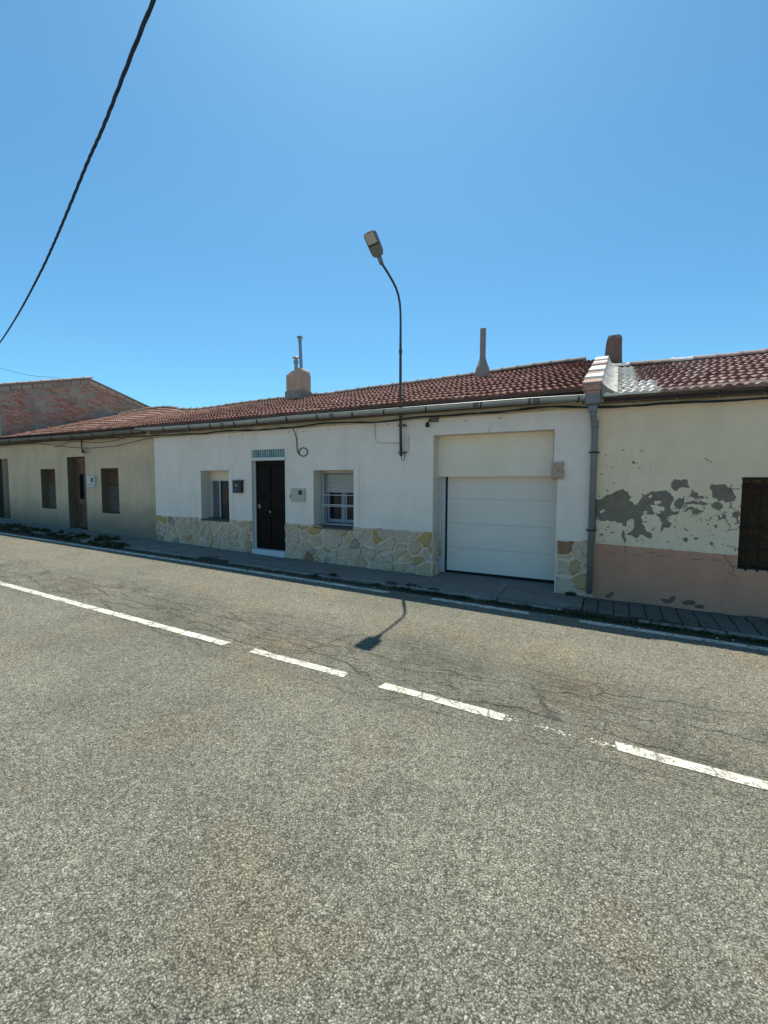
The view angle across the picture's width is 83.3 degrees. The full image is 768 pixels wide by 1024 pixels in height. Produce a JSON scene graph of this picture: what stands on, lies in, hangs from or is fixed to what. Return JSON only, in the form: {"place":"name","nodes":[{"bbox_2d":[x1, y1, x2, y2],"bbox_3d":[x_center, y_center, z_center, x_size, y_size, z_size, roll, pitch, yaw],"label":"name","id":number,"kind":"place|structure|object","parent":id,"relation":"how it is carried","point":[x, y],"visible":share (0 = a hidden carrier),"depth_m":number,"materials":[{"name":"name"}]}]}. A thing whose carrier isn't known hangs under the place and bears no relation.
{"place":"outdoors","nodes":[
{"label":"outdoors","id":0,"kind":"place"},
{"bbox_2d":[0,0,155,342],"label":"overhead cable","id":1,"kind":"object","parent":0,"point":[131,54],"visible":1,"depth_m":2.93,"materials":[{"name":"black rubber"}]},
{"bbox_2d":[0,532,767,1023],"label":"road","id":2,"kind":"structure","parent":0,"point":[228,794],"depth_m":2.46,"materials":[{"name":"grey asphalt"}]},
{"bbox_2d":[0,519,767,646],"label":"pavement","id":3,"kind":"structure","parent":0,"point":[752,627],"depth_m":7.34,"materials":[{"name":"concrete"}]},
{"bbox_2d":[7,523,25,527],"bbox_3d":[-12.139,0.425,14.296,0.834,0.192,0.438,2,4,28],"label":"weed","id":4,"kind":"object","parent":3,"relation":"on","point":[15,525],"visible":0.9,"depth_m":14.23,"materials":[{"name":"green plant"}]},
{"bbox_2d":[76,531,90,538],"bbox_3d":[-8.564,0.655,12.302,0.512,0.182,0.304,2,4,28],"label":"weed","id":5,"kind":"object","parent":3,"relation":"on","point":[82,535],"visible":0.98,"depth_m":12.27,"materials":[{"name":"green plant"}]},
{"bbox_2d":[94,533,110,540],"bbox_3d":[-7.778,0.675,11.922,0.677,0.218,0.395,2,4,28],"label":"weed","id":6,"kind":"object","parent":3,"relation":"on","point":[105,537],"visible":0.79,"depth_m":11.85,"materials":[{"name":"green plant"}]},
{"bbox_2d":[17,527,438,590],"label":"dry weeds","id":7,"kind":"object","parent":3,"relation":"on","point":[387,582],"visible":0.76,"depth_m":11.20,"materials":[{"name":"brown plant"}]},
{"bbox_2d":[0,523,767,643],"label":"gutter weeds","id":8,"kind":"object","parent":3,"relation":"on","point":[408,589],"visible":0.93,"depth_m":6.36,"materials":[{"name":"green plant"}]},
{"bbox_2d":[565,591,575,595],"bbox_3d":[3.000,1.305,6.952,0.178,0.087,0.116,2,4,28],"label":"weed","id":9,"kind":"object","parent":3,"relation":"on","point":[571,593],"visible":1,"depth_m":6.94,"materials":[{"name":"green plant"}]},
{"bbox_2d":[0,0,767,407],"label":"sky","id":10,"kind":"structure","parent":0,"point":[555,179],"materials":[{"name":"blue"}]},
{"label":"ground","id":11,"kind":"structure","parent":0,"visible":0},
{"bbox_2d":[0,377,149,435],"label":"brick house","id":12,"kind":"structure","parent":11,"relation":"on","point":[26,406],"depth_m":17.34,"materials":[{"name":"tile"}]},
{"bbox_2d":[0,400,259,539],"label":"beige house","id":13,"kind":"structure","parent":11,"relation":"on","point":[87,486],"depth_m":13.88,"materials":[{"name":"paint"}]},
{"bbox_2d":[47,469,56,507],"bbox_3d":[-11.103,-0.780,14.614,0.960,1.367,0.070,2,4,28],"label":"window","id":14,"kind":"structure","parent":13,"relation":"in","point":[51,485],"depth_m":14.69,"materials":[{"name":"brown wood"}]},
{"bbox_2d":[2,437,151,447],"bbox_3d":[-11.534,-2.170,14.419,12.001,0.294,0.017,2,4,28],"label":"wall cable","id":15,"kind":"object","parent":13,"relation":"attached to","point":[78,447],"depth_m":13.39,"materials":[{"name":"black rubber"}]},
{"bbox_2d":[75,457,87,527],"bbox_3d":[-9.553,-0.608,13.865,1.030,2.280,0.080,2,4,28],"label":"door","id":16,"kind":"structure","parent":13,"relation":"in","point":[80,474],"depth_m":14.00,"materials":[{"name":"brown wood"}]},
{"bbox_2d":[56,438,123,446],"bbox_3d":[-8.999,-2.099,13.067,3.752,0.170,0.015,2,4,28],"label":"wall cable","id":17,"kind":"object","parent":13,"relation":"attached to","point":[92,442],"depth_m":12.88,"materials":[{"name":"black rubber"}]},
{"bbox_2d":[107,468,119,512],"bbox_3d":[-8.010,-0.635,12.982,0.920,1.385,0.070,2,4,28],"label":"window","id":18,"kind":"structure","parent":13,"relation":"in","point":[112,473],"depth_m":13.03,"materials":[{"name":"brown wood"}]},
{"bbox_2d":[135,328,621,597],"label":"white house","id":19,"kind":"structure","parent":11,"relation":"on","point":[508,498],"depth_m":8.43,"materials":[{"name":"paint"}]},
{"bbox_2d":[201,471,229,521],"bbox_3d":[-4.101,-0.406,10.876,1.050,1.256,0.410,2,4,28],"label":"window","id":20,"kind":"structure","parent":19,"relation":"in","point":[219,479],"depth_m":11.09,"materials":[{"name":"white metal"}]},
{"bbox_2d":[232,480,243,492],"bbox_3d":[-3.484,-0.610,10.285,0.308,0.307,0.084,2,4,28],"label":"mailbox","id":21,"kind":"object","parent":19,"relation":"attached to","point":[237,486],"visible":1,"depth_m":10.24,"materials":[{"name":"black paint"}]},
{"bbox_2d":[252,449,284,457],"bbox_3d":[-2.643,-1.338,9.871,1.020,0.182,0.032,2,4,28],"label":"glass block window","id":22,"kind":"structure","parent":19,"relation":"in","point":[270,452],"depth_m":9.85,"materials":[{"name":"clear glass"}]},
{"bbox_2d":[256,460,285,549],"bbox_3d":[-2.560,-0.156,9.990,1.062,2.050,0.120,2,4,28],"label":"door","id":23,"kind":"structure","parent":19,"relation":"in","point":[270,475],"depth_m":10.02,"materials":[{"name":"brown wood"}]},
{"bbox_2d":[314,471,353,530],"bbox_3d":[-0.947,-0.265,9.242,1.120,1.242,0.475,2,4,28],"label":"window","id":24,"kind":"structure","parent":19,"relation":"in","point":[337,483],"depth_m":9.40,"materials":[{"name":"grey metal"}]},
{"bbox_2d":[0,397,767,445],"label":"wall cable","id":25,"kind":"object","parent":19,"relation":"attached to","point":[623,406],"depth_m":7.47,"materials":[{"name":"black rubber"}]},
{"bbox_2d":[293,429,307,456],"bbox_3d":[-1.811,-1.517,9.316,0.342,0.639,0.123,2,4,28],"label":"hanging cable","id":26,"kind":"object","parent":25,"relation":"hanging from","point":[300,448],"visible":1,"depth_m":9.38,"materials":[{"name":"black rubber"}]},
{"bbox_2d":[364,230,406,460],"bbox_3d":[0.044,-2.754,7.620,0.256,3.653,1.247,2,4,28],"label":"street lamp","id":27,"kind":"object","parent":19,"relation":"attached to","point":[372,240],"visible":1,"depth_m":7.79,"materials":[{"name":"metal"}]},
{"bbox_2d":[425,417,438,426],"bbox_3d":[0.868,-1.649,7.900,0.245,0.210,0.127,0,4,-9],"label":"sensor lamp","id":28,"kind":"object","parent":19,"relation":"attached to","point":[433,419],"visible":0.86,"depth_m":7.87,"materials":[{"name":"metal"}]},
{"bbox_2d":[445,477,557,583],"bbox_3d":[2.138,0.255,7.913,2.110,1.940,0.050,2,4,28],"label":"garage door","id":29,"kind":"structure","parent":19,"relation":"in","point":[499,527],"depth_m":7.87,"materials":[{"name":"white metal"}]},
{"bbox_2d":[592,348,767,618],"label":"cream house","id":30,"kind":"structure","parent":11,"relation":"on","point":[681,514],"depth_m":6.26,"materials":[{"name":"paint"}]},
{"bbox_2d":[737,477,767,567],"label":"window","id":31,"kind":"structure","parent":30,"relation":"in","point":[756,491],"depth_m":6.05,"materials":[{"name":"black metal"}]}
]}

